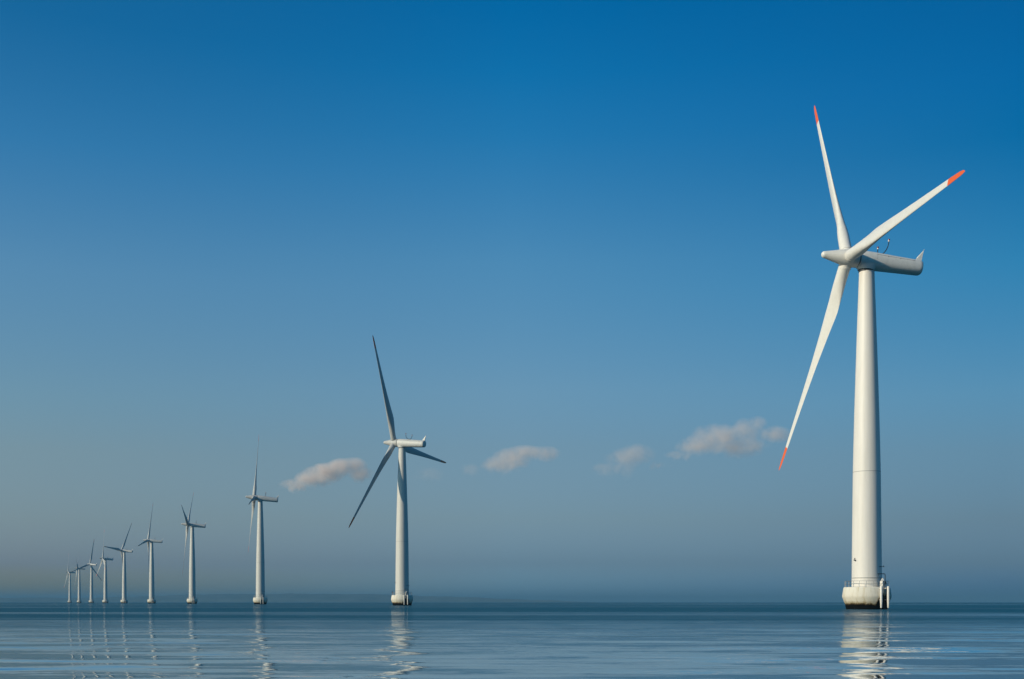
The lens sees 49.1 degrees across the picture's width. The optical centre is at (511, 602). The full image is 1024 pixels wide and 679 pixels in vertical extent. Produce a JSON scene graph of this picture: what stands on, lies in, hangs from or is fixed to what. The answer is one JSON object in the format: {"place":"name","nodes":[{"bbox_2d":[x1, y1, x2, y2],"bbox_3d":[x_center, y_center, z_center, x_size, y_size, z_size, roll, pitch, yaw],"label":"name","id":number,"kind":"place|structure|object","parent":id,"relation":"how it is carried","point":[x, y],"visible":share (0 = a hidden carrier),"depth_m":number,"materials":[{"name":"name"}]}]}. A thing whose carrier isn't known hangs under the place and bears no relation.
{"place":"outdoors","nodes":[
{"label":"outdoors","id":0,"kind":"place"},
{"bbox_2d":[0,593,574,601],"bbox_3d":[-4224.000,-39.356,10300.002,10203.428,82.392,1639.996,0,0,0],"label":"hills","id":1,"kind":"structure","parent":0,"point":[289,597],"depth_m":9792.69,"materials":[{"name":"grey"}]},
{"bbox_2d":[0,602,1023,678],"bbox_3d":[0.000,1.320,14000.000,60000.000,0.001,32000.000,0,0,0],"label":"sea","id":2,"kind":"structure","parent":0,"point":[516,640],"depth_m":38.49,"materials":[{"name":"teal liquid"}]},
{"bbox_2d":[65,568,74,602],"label":"wind turbine","id":3,"kind":"object","parent":2,"relation":"in","point":[69,600],"visible":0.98,"depth_m":2344.32,"materials":[{"name":"metal"}]},
{"bbox_2d":[75,563,85,602],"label":"wind turbine","id":4,"kind":"object","parent":2,"relation":"in","point":[79,591],"visible":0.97,"depth_m":2080.22,"materials":[{"name":"metal"}]},
{"bbox_2d":[72,542,100,602],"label":"wind turbine","id":5,"kind":"object","parent":2,"relation":"in","point":[91,600],"visible":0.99,"depth_m":1860.30,"materials":[{"name":"metal"}]},
{"bbox_2d":[96,543,112,602],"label":"wind turbine","id":6,"kind":"object","parent":2,"relation":"in","point":[104,561],"visible":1,"depth_m":1618.34,"materials":[{"name":"metal"}]},
{"bbox_2d":[104,523,132,602],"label":"wind turbine","id":7,"kind":"object","parent":2,"relation":"in","point":[124,599],"visible":0.98,"depth_m":1367.08,"materials":[{"name":"metal"}]},
{"bbox_2d":[138,507,162,602],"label":"wind turbine","id":8,"kind":"object","parent":2,"relation":"in","point":[151,599],"visible":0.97,"depth_m":1142.32,"materials":[{"name":"metal"}]},
{"bbox_2d":[181,493,205,603],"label":"wind turbine","id":9,"kind":"object","parent":2,"relation":"in","point":[192,599],"visible":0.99,"depth_m":908.32,"materials":[{"name":"metal"}]},
{"bbox_2d":[246,439,278,603],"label":"wind turbine","id":10,"kind":"object","parent":2,"relation":"in","point":[260,598],"visible":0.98,"depth_m":674.16,"materials":[{"name":"metal"}]},
{"bbox_2d":[349,335,445,604],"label":"wind turbine","id":11,"kind":"object","parent":2,"relation":"in","point":[402,596],"visible":0.98,"depth_m":439.53,"materials":[{"name":"metal"}]},
{"bbox_2d":[779,105,964,608],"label":"wind turbine","id":12,"kind":"object","parent":2,"relation":"in","point":[869,588],"visible":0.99,"depth_m":203.96,"materials":[{"name":"metal"}]},
{"bbox_2d":[0,0,1023,601],"label":"sky","id":13,"kind":"structure","parent":0,"point":[579,245],"materials":[{"name":"blue"}]}
]}

